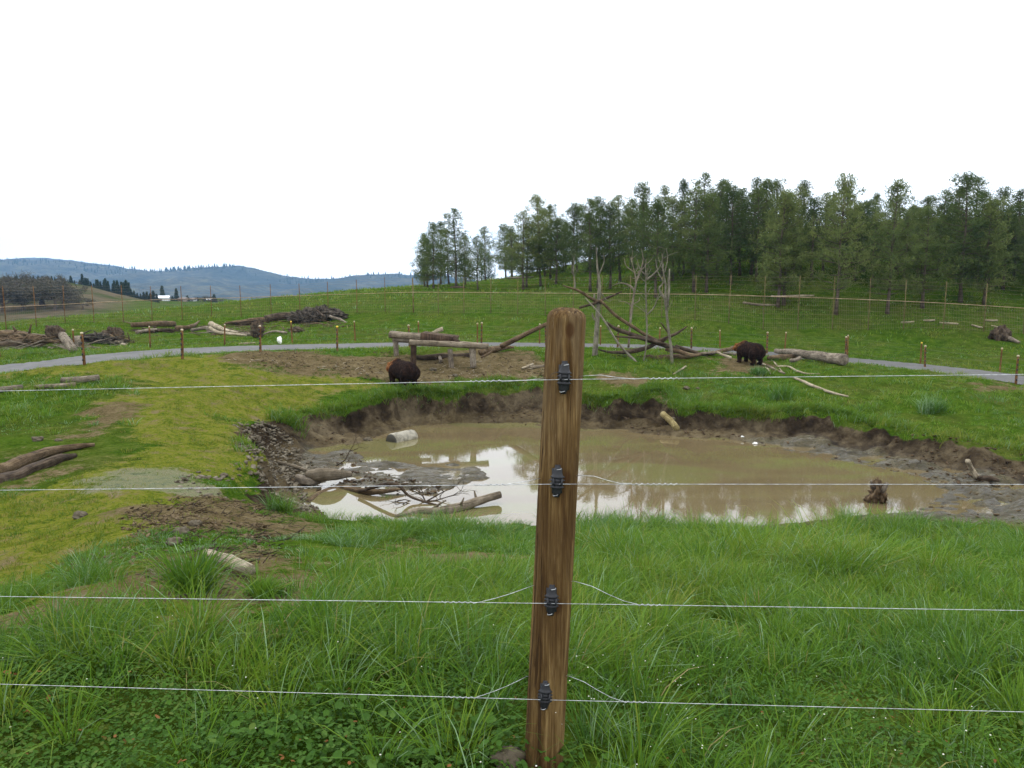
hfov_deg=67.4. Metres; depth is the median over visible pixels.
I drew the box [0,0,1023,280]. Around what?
sky
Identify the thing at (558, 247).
pine tree
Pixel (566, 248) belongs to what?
pine tree
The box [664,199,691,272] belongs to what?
pine tree
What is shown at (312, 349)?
verge grass
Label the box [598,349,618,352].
leaning pole
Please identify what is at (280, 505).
grass tussock
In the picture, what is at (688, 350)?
leaning pole
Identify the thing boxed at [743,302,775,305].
fallen log
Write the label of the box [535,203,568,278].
pine tree
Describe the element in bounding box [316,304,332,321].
stump
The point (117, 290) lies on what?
fir tree
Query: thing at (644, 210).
pine tree
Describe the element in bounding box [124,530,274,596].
grass tussock
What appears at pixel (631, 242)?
pine tree
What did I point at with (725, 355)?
fallen branch
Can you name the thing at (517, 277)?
fallen log
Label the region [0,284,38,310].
oak tree
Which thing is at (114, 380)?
bank grass
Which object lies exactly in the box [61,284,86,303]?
oak tree
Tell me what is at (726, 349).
fallen log
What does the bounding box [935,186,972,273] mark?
pine tree
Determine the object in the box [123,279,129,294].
fir tree
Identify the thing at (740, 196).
pine tree
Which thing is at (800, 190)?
pine tree
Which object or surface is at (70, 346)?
debris log
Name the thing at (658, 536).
grass tussock
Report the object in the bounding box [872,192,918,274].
pine tree
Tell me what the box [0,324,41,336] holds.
debris log
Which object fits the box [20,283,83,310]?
oak tree
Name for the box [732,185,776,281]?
pine tree
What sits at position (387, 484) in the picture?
forked branch
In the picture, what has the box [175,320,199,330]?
debris log
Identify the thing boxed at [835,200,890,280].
pine tree
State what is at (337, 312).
stump
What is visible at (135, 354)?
road
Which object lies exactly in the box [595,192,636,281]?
pine tree
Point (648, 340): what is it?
leaning pole
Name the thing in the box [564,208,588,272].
pine tree
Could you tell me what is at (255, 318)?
debris log
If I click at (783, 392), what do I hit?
grass tussock
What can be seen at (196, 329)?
debris log
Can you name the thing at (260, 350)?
wire fence
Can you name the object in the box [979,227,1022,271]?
pine tree
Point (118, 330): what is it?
root ball
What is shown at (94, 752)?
clover
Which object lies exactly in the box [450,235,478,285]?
pine tree
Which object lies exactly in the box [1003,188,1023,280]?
pine tree
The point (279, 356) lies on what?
dirt clods
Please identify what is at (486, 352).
fallen log
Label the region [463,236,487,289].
pine tree
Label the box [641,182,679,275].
pine tree
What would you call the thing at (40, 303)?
oak tree
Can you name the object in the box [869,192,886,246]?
pine tree
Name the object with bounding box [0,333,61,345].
root pile
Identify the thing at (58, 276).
oak tree
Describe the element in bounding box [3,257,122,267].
distant ridge
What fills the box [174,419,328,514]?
rubble
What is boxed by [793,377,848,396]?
dry branch
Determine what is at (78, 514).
stone
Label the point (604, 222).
pine tree
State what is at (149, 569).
dead stalks
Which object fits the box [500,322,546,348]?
leaning pole
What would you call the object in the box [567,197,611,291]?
pine tree
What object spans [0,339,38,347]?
debris log
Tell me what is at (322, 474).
mud log
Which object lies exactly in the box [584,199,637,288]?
pine tree
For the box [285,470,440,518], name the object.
mud clods
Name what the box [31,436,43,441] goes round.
stone
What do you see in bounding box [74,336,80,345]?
debris log
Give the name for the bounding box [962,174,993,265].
pine tree
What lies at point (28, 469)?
rotten log
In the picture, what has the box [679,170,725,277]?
pine tree
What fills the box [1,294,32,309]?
oak tree
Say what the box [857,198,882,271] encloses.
pine tree
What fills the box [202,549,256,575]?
fallen log
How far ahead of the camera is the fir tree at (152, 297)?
297.59 m
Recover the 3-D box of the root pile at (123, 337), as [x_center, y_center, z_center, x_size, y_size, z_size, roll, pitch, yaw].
[-22.778,-2.518,44.308,1.893,0.989,1.081,4,8,29]
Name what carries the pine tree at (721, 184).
on the ground at (810, 429)
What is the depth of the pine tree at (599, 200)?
71.74 m
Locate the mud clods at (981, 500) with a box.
[926,469,1023,523]
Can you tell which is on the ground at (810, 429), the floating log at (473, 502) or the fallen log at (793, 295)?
the fallen log at (793, 295)
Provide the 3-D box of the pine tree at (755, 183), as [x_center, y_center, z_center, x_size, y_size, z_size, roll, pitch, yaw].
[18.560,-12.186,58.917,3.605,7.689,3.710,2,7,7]
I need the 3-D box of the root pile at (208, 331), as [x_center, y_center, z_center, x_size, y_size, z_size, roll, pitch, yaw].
[-19.495,-3.566,51.513,3.658,0.697,1.010,0,7,0]
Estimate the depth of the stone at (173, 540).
8.17 m
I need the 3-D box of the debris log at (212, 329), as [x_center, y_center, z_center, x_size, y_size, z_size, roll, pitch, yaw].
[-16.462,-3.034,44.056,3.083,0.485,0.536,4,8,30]
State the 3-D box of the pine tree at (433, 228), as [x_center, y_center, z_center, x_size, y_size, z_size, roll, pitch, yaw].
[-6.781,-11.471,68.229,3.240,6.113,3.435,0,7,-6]
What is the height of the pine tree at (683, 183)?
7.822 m
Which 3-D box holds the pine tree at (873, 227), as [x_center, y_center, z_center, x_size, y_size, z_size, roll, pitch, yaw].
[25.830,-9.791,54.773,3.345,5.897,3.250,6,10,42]
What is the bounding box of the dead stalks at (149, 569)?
[59,545,247,601]
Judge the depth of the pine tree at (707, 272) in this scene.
54.08 m
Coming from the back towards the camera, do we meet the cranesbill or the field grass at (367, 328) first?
the field grass at (367, 328)
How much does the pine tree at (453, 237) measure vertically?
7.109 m
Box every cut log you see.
[0,385,22,391]
[34,382,76,387]
[60,374,99,382]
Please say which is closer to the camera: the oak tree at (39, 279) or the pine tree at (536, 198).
the pine tree at (536, 198)
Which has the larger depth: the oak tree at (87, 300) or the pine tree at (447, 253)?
the oak tree at (87, 300)
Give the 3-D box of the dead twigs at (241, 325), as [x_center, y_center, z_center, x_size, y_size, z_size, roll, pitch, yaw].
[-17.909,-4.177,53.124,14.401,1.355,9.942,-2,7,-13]
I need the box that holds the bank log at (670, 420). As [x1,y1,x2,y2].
[660,411,679,430]
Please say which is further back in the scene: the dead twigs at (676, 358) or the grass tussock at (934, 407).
the dead twigs at (676, 358)
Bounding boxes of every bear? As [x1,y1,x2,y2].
[386,358,420,387]
[732,340,765,364]
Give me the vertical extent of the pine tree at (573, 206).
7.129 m
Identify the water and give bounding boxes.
[302,422,1023,526]
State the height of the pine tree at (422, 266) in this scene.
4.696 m
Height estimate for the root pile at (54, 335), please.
1.249 m
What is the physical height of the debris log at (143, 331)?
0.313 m
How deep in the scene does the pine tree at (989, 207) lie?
49.98 m
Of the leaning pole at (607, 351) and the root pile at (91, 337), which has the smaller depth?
the leaning pole at (607, 351)
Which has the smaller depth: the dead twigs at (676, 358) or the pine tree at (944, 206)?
the dead twigs at (676, 358)
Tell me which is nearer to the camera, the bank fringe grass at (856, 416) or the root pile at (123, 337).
the bank fringe grass at (856, 416)
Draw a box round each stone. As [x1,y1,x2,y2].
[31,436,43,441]
[72,510,87,519]
[165,537,182,545]
[172,526,190,534]
[188,519,202,525]
[363,437,372,440]
[487,745,525,767]
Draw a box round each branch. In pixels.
[277,460,308,471]
[336,429,361,466]
[358,482,436,504]
[378,471,476,504]
[529,365,543,368]
[716,351,731,359]
[766,365,784,373]
[778,365,819,373]
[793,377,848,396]
[965,459,978,478]
[975,475,999,481]
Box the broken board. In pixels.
[432,327,443,332]
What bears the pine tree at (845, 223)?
on the ground at (810, 429)
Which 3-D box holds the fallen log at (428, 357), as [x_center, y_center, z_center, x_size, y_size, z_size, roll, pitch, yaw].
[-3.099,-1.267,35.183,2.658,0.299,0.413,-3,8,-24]
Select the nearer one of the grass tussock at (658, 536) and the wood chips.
the grass tussock at (658, 536)
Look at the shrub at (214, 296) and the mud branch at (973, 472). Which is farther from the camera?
the shrub at (214, 296)
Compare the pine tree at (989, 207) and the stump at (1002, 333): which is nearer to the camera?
the stump at (1002, 333)
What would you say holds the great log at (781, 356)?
on the ground at (810, 429)
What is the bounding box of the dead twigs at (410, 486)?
[360,480,442,496]
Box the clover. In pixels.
[0,642,1023,767]
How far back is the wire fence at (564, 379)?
2.76 m
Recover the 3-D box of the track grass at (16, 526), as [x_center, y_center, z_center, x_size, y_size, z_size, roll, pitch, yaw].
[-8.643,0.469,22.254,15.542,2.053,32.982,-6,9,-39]
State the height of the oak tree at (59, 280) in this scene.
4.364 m
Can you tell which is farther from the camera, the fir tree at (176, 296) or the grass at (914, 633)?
the fir tree at (176, 296)
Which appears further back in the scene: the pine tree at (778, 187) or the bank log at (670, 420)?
the pine tree at (778, 187)
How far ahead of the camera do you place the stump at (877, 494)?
18.14 m
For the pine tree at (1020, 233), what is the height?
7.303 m
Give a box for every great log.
[767,354,796,359]
[774,349,848,364]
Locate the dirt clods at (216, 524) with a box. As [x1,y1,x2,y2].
[68,494,279,578]
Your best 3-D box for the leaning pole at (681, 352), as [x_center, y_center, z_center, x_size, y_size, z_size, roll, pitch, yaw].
[7.975,-1.505,35.783,1.688,0.481,0.252,3,8,24]
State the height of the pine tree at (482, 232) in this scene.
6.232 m
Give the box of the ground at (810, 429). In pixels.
[0,217,1023,767]
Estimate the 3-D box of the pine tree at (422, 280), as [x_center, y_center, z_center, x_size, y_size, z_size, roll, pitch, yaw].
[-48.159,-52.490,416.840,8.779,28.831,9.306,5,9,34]
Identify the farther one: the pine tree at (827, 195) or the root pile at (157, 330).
the pine tree at (827, 195)
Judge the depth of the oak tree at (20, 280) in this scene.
189.94 m
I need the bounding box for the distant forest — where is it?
[0,257,474,283]
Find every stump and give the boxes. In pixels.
[285,310,304,323]
[287,326,303,332]
[300,306,319,318]
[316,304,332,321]
[321,307,348,319]
[863,477,888,503]
[988,324,1011,340]
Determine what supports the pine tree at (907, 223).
on the ground at (810, 429)
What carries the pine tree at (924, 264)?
on the ground at (810, 429)
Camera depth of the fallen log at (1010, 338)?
44.15 m
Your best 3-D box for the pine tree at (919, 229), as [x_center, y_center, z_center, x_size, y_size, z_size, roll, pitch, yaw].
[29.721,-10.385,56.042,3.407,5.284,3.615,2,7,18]
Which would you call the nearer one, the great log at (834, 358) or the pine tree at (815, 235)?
the great log at (834, 358)
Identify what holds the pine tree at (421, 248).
on the ground at (810, 429)
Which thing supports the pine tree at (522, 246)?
on the ground at (810, 429)
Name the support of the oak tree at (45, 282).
on the ground at (810, 429)
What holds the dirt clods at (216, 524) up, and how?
on the ground at (810, 429)
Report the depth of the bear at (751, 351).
35.66 m
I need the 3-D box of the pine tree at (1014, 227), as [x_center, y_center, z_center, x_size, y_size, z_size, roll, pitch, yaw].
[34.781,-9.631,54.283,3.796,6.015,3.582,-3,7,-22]
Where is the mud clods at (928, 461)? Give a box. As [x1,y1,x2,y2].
[313,396,1023,487]
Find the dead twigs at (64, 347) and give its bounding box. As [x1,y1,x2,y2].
[0,338,136,349]
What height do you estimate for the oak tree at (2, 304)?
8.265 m
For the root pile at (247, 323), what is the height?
0.691 m
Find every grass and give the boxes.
[0,261,1023,373]
[0,339,1023,386]
[0,343,1023,458]
[0,359,384,586]
[0,476,1023,600]
[0,534,1023,767]
[47,228,944,320]
[228,370,1023,476]
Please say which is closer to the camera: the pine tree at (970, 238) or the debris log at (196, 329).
the debris log at (196, 329)
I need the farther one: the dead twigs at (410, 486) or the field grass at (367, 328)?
the field grass at (367, 328)
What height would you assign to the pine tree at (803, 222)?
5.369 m
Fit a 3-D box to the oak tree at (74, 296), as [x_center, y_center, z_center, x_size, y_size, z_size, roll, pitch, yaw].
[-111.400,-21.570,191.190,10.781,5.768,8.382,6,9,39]
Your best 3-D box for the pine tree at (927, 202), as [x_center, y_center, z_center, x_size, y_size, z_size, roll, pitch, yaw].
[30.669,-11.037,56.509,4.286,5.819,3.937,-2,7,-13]
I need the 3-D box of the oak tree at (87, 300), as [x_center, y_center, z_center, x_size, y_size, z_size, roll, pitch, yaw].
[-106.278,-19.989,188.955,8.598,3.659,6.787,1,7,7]
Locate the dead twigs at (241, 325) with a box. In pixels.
[135,319,352,336]
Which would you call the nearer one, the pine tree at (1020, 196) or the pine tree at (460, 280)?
the pine tree at (1020, 196)
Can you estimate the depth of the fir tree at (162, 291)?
319.33 m
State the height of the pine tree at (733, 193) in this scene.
7.450 m
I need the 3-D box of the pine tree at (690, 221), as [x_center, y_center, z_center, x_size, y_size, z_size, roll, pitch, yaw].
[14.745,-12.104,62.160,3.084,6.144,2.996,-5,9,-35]
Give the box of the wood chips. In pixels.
[225,357,543,382]
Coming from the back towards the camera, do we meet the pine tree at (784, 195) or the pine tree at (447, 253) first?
the pine tree at (447, 253)
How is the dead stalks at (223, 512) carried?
on the ground at (810, 429)
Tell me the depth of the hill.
2319.97 m
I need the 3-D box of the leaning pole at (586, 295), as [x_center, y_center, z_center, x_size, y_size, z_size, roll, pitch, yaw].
[3.282,-4.111,35.432,1.966,0.908,0.173,-3,8,-19]
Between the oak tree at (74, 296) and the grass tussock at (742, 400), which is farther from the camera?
the oak tree at (74, 296)
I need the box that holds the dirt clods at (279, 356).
[226,350,543,385]
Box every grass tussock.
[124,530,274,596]
[224,559,321,600]
[253,489,314,514]
[256,401,311,437]
[593,526,669,554]
[715,394,764,406]
[746,365,778,375]
[760,377,804,400]
[830,500,860,523]
[909,391,958,414]
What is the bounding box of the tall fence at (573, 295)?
[0,275,1023,333]
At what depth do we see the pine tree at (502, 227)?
86.45 m
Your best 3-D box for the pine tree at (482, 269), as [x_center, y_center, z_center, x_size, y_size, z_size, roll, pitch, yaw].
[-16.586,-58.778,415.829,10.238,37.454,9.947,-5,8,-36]
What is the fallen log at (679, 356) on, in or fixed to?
on the ground at (810, 429)
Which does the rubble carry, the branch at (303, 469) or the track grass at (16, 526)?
the branch at (303, 469)
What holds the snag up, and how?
on the ground at (810, 429)
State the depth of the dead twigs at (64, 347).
39.93 m
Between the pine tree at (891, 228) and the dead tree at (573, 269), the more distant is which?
the dead tree at (573, 269)
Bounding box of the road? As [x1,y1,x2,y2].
[0,342,1023,384]
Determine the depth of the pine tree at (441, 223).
82.16 m
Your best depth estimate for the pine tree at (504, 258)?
79.81 m
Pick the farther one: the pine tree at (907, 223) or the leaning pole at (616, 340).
the pine tree at (907, 223)
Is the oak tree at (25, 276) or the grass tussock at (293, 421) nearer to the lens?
the grass tussock at (293, 421)
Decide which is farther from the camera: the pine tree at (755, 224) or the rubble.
the pine tree at (755, 224)
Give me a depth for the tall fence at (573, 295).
50.78 m
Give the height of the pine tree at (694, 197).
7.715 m
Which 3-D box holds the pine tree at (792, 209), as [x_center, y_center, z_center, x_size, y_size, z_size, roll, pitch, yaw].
[18.539,-9.002,51.846,4.445,7.444,4.194,-2,7,-15]
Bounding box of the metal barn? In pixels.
[155,296,170,300]
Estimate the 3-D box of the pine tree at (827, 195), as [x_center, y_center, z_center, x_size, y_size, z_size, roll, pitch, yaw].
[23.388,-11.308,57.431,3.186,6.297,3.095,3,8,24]
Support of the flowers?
on the ground at (810, 429)
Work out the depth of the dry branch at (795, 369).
33.77 m
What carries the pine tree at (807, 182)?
on the ground at (810, 429)
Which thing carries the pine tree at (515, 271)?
on the ground at (810, 429)
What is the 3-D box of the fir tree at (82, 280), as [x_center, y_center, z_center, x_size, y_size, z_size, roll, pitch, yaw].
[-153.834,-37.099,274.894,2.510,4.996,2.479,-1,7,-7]
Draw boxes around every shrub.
[211,294,217,301]
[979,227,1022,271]
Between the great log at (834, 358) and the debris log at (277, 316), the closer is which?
the great log at (834, 358)
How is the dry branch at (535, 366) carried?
on the ground at (810, 429)
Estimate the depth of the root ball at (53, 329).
42.04 m
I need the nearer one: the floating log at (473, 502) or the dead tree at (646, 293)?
the floating log at (473, 502)
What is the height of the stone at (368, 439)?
0.190 m
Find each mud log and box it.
[294,474,320,485]
[305,468,351,481]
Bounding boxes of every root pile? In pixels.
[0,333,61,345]
[44,325,70,343]
[71,330,131,343]
[110,333,134,342]
[130,326,178,332]
[193,327,244,332]
[229,319,276,325]
[290,311,321,323]
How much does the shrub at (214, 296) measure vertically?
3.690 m
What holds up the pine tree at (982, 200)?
on the ground at (810, 429)
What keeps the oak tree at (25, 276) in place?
on the ground at (810, 429)
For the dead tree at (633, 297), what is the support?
on the ground at (810, 429)
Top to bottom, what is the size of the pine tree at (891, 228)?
8.855 m
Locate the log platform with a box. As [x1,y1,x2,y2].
[388,331,488,367]
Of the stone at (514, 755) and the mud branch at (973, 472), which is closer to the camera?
the stone at (514, 755)
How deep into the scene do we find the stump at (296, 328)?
51.29 m
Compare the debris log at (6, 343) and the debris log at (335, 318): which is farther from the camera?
the debris log at (335, 318)
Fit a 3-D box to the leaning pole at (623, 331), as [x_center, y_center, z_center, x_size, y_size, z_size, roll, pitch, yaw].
[6.033,-2.262,35.782,3.673,1.495,0.413,-1,7,-4]
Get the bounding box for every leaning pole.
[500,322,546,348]
[563,285,601,303]
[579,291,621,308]
[585,297,636,361]
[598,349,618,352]
[599,299,657,339]
[606,321,679,348]
[611,326,686,353]
[614,335,665,344]
[665,348,700,356]
[675,345,702,354]
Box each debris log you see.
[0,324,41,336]
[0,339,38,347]
[58,332,76,352]
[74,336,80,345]
[130,321,175,326]
[135,328,156,333]
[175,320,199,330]
[190,326,208,331]
[208,321,238,332]
[208,326,246,335]
[225,317,264,324]
[263,330,287,334]
[264,312,290,320]
[329,315,346,322]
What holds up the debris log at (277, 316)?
on the ground at (810, 429)
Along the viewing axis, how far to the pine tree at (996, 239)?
54.35 m
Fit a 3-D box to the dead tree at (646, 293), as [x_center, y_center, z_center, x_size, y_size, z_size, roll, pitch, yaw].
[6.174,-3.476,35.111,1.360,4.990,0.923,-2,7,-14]
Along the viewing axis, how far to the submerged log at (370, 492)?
18.92 m
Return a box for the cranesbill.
[1,654,1022,767]
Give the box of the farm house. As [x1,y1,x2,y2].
[178,297,190,301]
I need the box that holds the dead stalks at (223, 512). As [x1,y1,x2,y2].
[115,493,304,569]
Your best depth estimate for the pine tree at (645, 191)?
62.97 m
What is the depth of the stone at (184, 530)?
9.24 m
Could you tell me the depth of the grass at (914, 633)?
3.89 m
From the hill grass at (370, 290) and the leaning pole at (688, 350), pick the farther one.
the hill grass at (370, 290)
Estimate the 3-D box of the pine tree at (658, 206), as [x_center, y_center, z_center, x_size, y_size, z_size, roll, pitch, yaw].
[10.234,-9.719,54.795,5.066,7.241,4.775,-2,7,-19]
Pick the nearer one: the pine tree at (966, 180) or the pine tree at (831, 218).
the pine tree at (966, 180)
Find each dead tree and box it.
[568,254,577,286]
[613,249,646,347]
[631,257,662,360]
[655,247,676,363]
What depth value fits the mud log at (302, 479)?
19.58 m
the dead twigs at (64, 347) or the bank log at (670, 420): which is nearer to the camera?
the bank log at (670, 420)
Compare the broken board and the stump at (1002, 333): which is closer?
the broken board
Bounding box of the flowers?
[22,615,1000,766]
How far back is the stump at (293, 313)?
56.20 m
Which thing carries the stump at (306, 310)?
on the ground at (810, 429)
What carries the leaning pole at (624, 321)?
on the ground at (810, 429)
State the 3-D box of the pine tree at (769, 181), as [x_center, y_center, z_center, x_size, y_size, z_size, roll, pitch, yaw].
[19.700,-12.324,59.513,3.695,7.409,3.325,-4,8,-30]
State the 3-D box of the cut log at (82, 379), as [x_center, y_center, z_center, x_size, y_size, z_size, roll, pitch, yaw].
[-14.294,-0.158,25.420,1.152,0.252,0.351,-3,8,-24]
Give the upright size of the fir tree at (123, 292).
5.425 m
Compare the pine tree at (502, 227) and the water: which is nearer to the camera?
the water
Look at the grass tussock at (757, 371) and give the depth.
33.15 m
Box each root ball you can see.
[45,325,64,341]
[102,326,124,336]
[250,318,264,337]
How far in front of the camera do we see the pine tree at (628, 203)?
68.29 m
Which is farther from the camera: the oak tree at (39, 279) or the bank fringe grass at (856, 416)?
the oak tree at (39, 279)
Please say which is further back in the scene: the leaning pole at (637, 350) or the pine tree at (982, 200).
the pine tree at (982, 200)
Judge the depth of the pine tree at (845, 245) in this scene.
56.86 m
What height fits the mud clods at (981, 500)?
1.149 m
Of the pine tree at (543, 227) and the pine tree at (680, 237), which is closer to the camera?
the pine tree at (680, 237)
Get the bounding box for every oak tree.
[0,269,37,288]
[0,272,39,302]
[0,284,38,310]
[0,286,27,311]
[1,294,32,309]
[16,279,76,306]
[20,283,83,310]
[23,282,71,306]
[26,276,50,284]
[28,274,72,287]
[41,274,66,281]
[45,287,83,308]
[47,277,68,284]
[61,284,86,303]
[62,295,95,309]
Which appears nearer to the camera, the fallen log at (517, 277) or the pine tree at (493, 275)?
the fallen log at (517, 277)
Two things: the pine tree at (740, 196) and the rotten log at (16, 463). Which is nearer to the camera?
the rotten log at (16, 463)
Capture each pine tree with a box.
[408,238,444,287]
[410,233,434,286]
[417,220,453,288]
[418,263,428,285]
[430,219,461,284]
[433,206,472,285]
[434,227,461,284]
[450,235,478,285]
[454,267,470,283]
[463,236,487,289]
[471,226,495,280]
[474,242,489,281]
[479,251,498,279]
[488,223,517,277]
[489,225,526,278]
[496,235,519,272]
[502,208,541,289]
[506,221,550,286]
[519,193,563,285]
[531,216,580,284]
[532,206,561,274]
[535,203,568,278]
[554,200,589,273]
[557,226,575,268]
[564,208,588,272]
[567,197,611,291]
[570,195,613,257]
[576,204,622,288]
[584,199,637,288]
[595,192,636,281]
[612,178,670,275]
[617,197,646,268]
[621,209,641,268]
[622,196,692,297]
[637,201,653,247]
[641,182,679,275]
[648,193,693,280]
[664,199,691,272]
[668,184,718,292]
[669,176,698,274]
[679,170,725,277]
[682,193,739,292]
[685,198,704,256]
[696,183,763,284]
[704,177,755,270]
[704,178,736,272]
[722,186,756,275]
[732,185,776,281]
[734,173,774,274]
[741,189,773,265]
[744,176,781,266]
[746,177,795,262]
[746,188,812,307]
[748,196,821,305]
[778,177,822,269]
[779,184,815,271]
[785,202,819,269]
[792,197,834,280]
[799,169,889,314]
[805,190,840,274]
[806,209,822,267]
[820,192,844,260]
[826,186,868,273]
[827,209,863,267]
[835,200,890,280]
[852,205,898,287]
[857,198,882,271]
[858,177,928,313]
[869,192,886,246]
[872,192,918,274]
[879,208,933,280]
[882,206,905,249]
[889,204,964,308]
[895,194,949,273]
[902,205,937,276]
[917,169,1012,302]
[929,204,953,258]
[930,187,963,270]
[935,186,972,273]
[950,195,1023,306]
[956,190,1009,283]
[960,211,976,267]
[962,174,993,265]
[968,208,1016,280]
[973,204,1023,289]
[977,184,1023,267]
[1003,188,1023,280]
[1006,219,1023,285]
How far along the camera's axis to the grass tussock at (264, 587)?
5.02 m
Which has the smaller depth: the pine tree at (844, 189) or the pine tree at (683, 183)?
the pine tree at (844, 189)
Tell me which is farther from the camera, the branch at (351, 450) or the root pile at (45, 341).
the root pile at (45, 341)
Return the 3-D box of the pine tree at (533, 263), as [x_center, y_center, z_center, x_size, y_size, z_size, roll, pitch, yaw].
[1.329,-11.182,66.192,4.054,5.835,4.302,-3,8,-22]
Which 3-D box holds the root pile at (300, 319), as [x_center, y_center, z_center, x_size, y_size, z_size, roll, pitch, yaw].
[-15.006,-4.771,56.283,2.489,1.457,1.516,0,7,0]
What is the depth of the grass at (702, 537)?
8.93 m
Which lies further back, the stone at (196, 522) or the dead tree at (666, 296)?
the dead tree at (666, 296)
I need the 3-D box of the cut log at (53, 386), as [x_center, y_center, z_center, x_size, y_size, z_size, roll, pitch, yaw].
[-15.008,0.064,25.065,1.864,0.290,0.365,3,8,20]
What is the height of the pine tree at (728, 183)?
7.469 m
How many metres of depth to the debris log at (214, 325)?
44.94 m
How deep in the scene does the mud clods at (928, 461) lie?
22.54 m
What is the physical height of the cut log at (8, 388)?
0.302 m
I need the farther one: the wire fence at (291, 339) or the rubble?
the wire fence at (291, 339)
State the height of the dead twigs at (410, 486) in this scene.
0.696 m
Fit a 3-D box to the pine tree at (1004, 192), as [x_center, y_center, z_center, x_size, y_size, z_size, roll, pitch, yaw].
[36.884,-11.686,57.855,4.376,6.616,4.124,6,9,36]
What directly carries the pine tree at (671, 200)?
on the ground at (810, 429)
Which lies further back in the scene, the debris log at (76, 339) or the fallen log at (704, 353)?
the debris log at (76, 339)
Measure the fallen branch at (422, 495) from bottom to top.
1.155 m
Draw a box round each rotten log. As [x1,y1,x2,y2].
[0,443,94,472]
[0,453,77,483]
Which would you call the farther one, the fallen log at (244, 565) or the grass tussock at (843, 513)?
the grass tussock at (843, 513)
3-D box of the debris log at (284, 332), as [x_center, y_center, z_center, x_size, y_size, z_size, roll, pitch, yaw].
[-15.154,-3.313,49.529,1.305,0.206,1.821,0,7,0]
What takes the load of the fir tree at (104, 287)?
on the ground at (810, 429)
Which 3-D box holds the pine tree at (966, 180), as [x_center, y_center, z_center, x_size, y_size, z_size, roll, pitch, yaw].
[30.073,-9.745,50.972,4.812,8.795,5.296,-2,7,-17]
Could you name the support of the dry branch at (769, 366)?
on the ground at (810, 429)
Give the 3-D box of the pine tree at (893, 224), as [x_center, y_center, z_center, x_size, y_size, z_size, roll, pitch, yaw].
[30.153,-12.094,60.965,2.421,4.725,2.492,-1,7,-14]
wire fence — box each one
[0,307,1023,767]
[0,321,1022,371]
[2,322,1023,384]
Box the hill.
[0,259,462,300]
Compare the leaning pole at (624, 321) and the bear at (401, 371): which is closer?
the bear at (401, 371)
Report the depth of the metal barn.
314.24 m
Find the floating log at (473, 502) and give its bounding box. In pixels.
[394,491,501,516]
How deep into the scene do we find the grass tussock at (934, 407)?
26.43 m
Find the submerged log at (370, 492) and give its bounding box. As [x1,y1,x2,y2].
[305,485,400,500]
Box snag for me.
[592,247,611,355]
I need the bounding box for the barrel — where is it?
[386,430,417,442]
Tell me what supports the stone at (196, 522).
on the ground at (810, 429)
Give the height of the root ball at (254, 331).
1.461 m
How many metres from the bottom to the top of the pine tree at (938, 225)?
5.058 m
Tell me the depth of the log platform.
33.05 m
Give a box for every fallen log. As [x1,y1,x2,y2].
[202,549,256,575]
[416,353,469,359]
[478,346,513,357]
[507,276,533,278]
[646,351,713,359]
[701,351,720,354]
[713,346,733,354]
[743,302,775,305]
[771,295,813,295]
[1008,336,1019,342]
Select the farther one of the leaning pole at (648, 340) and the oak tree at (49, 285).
the oak tree at (49, 285)
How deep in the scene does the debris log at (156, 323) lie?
52.23 m
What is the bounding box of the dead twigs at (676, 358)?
[616,347,722,359]
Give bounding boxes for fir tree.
[80,274,86,284]
[102,279,106,290]
[115,282,120,294]
[118,282,124,294]
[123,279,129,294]
[149,290,156,301]
[159,285,165,295]
[174,288,178,300]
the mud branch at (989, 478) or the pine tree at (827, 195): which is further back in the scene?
the pine tree at (827, 195)
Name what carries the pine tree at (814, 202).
on the ground at (810, 429)

